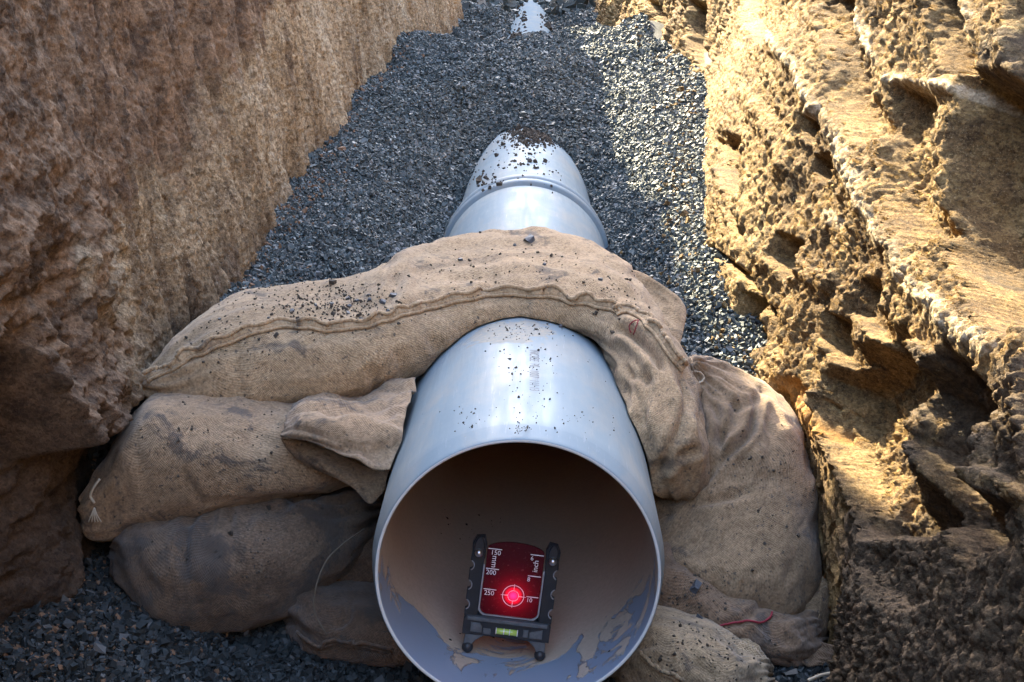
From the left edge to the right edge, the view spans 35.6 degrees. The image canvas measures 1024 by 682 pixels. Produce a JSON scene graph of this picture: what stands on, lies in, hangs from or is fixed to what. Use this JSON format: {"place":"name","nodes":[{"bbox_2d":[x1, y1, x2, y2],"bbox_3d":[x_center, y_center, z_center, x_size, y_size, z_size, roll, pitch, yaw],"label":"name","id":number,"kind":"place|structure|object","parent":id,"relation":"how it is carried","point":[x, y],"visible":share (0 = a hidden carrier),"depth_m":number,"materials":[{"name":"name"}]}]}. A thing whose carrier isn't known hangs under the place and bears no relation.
{"place":"outdoors","nodes":[
{"label":"outdoors","id":0,"kind":"place"},
{"bbox_2d":[0,0,463,627],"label":"earth bank","id":1,"kind":"structure","parent":0,"point":[154,158],"depth_m":2.60,"materials":[{"name":"brown soil"}]},
{"bbox_2d":[0,0,806,681],"bbox_3d":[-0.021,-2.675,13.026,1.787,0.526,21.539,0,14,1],"label":"gravel","id":2,"kind":"structure","parent":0,"point":[408,140],"depth_m":4.90,"materials":[{"name":"grey gravel"}]},
{"bbox_2d":[230,30,431,293],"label":"soil crumbs","id":3,"kind":"object","parent":2,"relation":"on","point":[304,210],"visible":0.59,"depth_m":4.16,"materials":[{"name":"brown soil"}]},
{"bbox_2d":[0,400,829,681],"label":"gravel","id":4,"kind":"structure","parent":2,"relation":"on","point":[258,654],"depth_m":2.34,"materials":[{"name":"grey gravel"}]},
{"bbox_2d":[2,459,264,681],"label":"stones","id":5,"kind":"object","parent":4,"relation":"on","point":[56,628],"visible":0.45,"depth_m":2.30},
{"bbox_2d":[107,482,387,632],"bbox_3d":[-0.411,0.319,2.571,0.463,0.224,0.377,0,14,1],"label":"sandbag","id":6,"kind":"object","parent":4,"relation":"on","point":[174,594],"visible":0.6,"depth_m":2.43,"materials":[{"name":"beige fabric"}]},
{"bbox_2d":[77,377,415,541],"bbox_3d":[-0.414,0.188,2.559,0.521,0.248,0.466,0,14,1],"label":"sandbag","id":7,"kind":"object","parent":6,"relation":"on","point":[354,442],"visible":0.97,"depth_m":2.44,"materials":[{"name":"beige fabric"}]},
{"bbox_2d":[114,396,382,618],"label":"soil crumbs","id":8,"kind":"object","parent":6,"relation":"on","point":[231,532],"visible":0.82,"depth_m":2.43,"materials":[{"name":"brown soil"}]},
{"bbox_2d":[313,528,364,635],"bbox_3d":[-0.262,0.362,2.412,0.026,0.125,0.130,6,15,21],"label":"cord","id":9,"kind":"object","parent":6,"relation":"hanging from","point":[335,550],"visible":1,"depth_m":2.37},
{"bbox_2d":[282,580,414,666],"bbox_3d":[-0.205,0.413,2.477,0.312,0.088,0.277,0,14,1],"label":"sandbag","id":10,"kind":"object","parent":4,"relation":"on","point":[350,617],"visible":0.57,"depth_m":2.40,"materials":[{"name":"beige fabric"}]},
{"bbox_2d":[337,536,373,582],"bbox_3d":[-0.236,0.340,2.637,0.259,0.149,0.288,0,14,1],"label":"sandbag","id":11,"kind":"object","parent":4,"relation":"on","point":[361,571],"visible":0.03,"depth_m":2.50,"materials":[{"name":"beige fabric"}]},
{"bbox_2d":[372,174,663,681],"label":"sewer pipe","id":12,"kind":"object","parent":4,"relation":"on","point":[578,495],"visible":0.71,"depth_m":2.44,"materials":[{"name":"plastic"}]},
{"bbox_2d":[462,534,560,660],"bbox_3d":[-0.002,0.370,2.287,0.126,0.176,0.030,7,10,-1],"label":"laser target","id":13,"kind":"object","parent":12,"relation":"in","point":[510,595],"visible":1,"depth_m":2.29,"materials":[{"name":"red plastic"}]},
{"bbox_2d":[407,318,629,433],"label":"soil specks","id":14,"kind":"object","parent":12,"relation":"on","point":[520,381],"visible":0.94,"depth_m":2.38,"materials":[{"name":"brown soil"}]},
{"bbox_2d":[441,514,609,666],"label":"bore crumbs","id":15,"kind":"object","parent":12,"relation":"in","point":[460,539],"visible":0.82,"depth_m":2.69,"materials":[{"name":"soil"}]},
{"bbox_2d":[608,605,777,681],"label":"sandbag","id":16,"kind":"object","parent":4,"relation":"on","point":[639,665],"visible":0.73,"depth_m":2.26,"materials":[{"name":"fabric"}]},
{"bbox_2d":[658,542,833,666],"bbox_3d":[0.335,0.383,2.469,0.352,0.160,0.264,7,16,25],"label":"sandbag","id":17,"kind":"object","parent":4,"relation":"on","point":[800,635],"visible":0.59,"depth_m":2.38,"materials":[{"name":"beige fabric"}]},
{"bbox_2d":[689,579,701,594],"bbox_3d":[0.275,0.368,2.387,0.014,0.013,0.023,28,39,-2],"label":"stone chip","id":18,"kind":"object","parent":17,"relation":"on","point":[695,586],"visible":1,"depth_m":2.38,"materials":[{"name":"grey stone"}]},
{"bbox_2d":[649,399,813,681],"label":"soil crumbs","id":19,"kind":"object","parent":17,"relation":"on","point":[725,608],"visible":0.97,"depth_m":2.37,"materials":[{"name":"brown soil"}]},
{"bbox_2d":[653,354,830,636],"bbox_3d":[0.362,0.227,2.592,0.313,0.379,0.460,0,14,1],"label":"sandbag","id":20,"kind":"object","parent":17,"relation":"on","point":[784,563],"visible":0.62,"depth_m":2.47,"materials":[{"name":"fabric"}]},
{"bbox_2d":[141,226,709,500],"bbox_3d":[-0.142,0.018,2.778,0.933,0.321,0.772,0,14,1],"label":"sandbag","id":21,"kind":"object","parent":20,"relation":"on","point":[656,380],"visible":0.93,"depth_m":2.63,"materials":[{"name":"beige fabric"}]},
{"bbox_2d":[388,293,396,297],"bbox_3d":[-0.202,-0.077,2.700,0.015,0.009,0.010,11,32,4],"label":"stone chip","id":22,"kind":"object","parent":21,"relation":"on","point":[392,295],"visible":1,"depth_m":2.70,"materials":[{"name":"grey stone"}]},
{"bbox_2d":[158,231,649,375],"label":"soil crumbs","id":23,"kind":"object","parent":21,"relation":"on","point":[331,283],"visible":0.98,"depth_m":2.69,"materials":[{"name":"brown soil"}]},
{"bbox_2d":[524,234,534,242],"bbox_3d":[0.032,-0.189,2.961,0.019,0.011,0.022,-31,41,-33],"label":"stone chip","id":24,"kind":"object","parent":21,"relation":"on","point":[529,238],"visible":1,"depth_m":2.96,"materials":[{"name":"grey stone"}]},
{"bbox_2d":[807,672,829,681],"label":"cord","id":25,"kind":"object","parent":4,"relation":"on","point":[818,676],"visible":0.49,"depth_m":2.29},
{"bbox_2d":[462,128,590,204],"bbox_3d":[0.070,-0.926,6.988,0.446,0.446,5.960,0,14,1],"label":"sewer pipe","id":26,"kind":"object","parent":2,"relation":"on","point":[560,161],"visible":0.08,"depth_m":4.71,"materials":[{"name":"plastic"}]},
{"bbox_2d":[473,124,560,192],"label":"spilled soil","id":27,"kind":"structure","parent":26,"relation":"on","point":[530,134],"depth_m":5.02,"materials":[{"name":"brown soil"}]},
{"bbox_2d":[508,0,550,38],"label":"sewer pipe","id":28,"kind":"object","parent":2,"relation":"on","point":[531,8],"visible":0.25,"depth_m":12.41,"materials":[{"name":"plastic"}]},
{"bbox_2d":[507,4,551,40],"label":"spilled soil","id":29,"kind":"structure","parent":28,"relation":"on","point":[519,33],"depth_m":11.91,"materials":[{"name":"soil"}]},
{"bbox_2d":[614,15,755,375],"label":"soil crumbs","id":30,"kind":"object","parent":2,"relation":"on","point":[683,213],"visible":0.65,"depth_m":3.78,"materials":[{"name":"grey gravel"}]},
{"bbox_2d":[593,0,1023,681],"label":"earth bank","id":31,"kind":"structure","parent":0,"point":[863,170],"depth_m":2.42,"materials":[{"name":"brown soil"}]}
]}

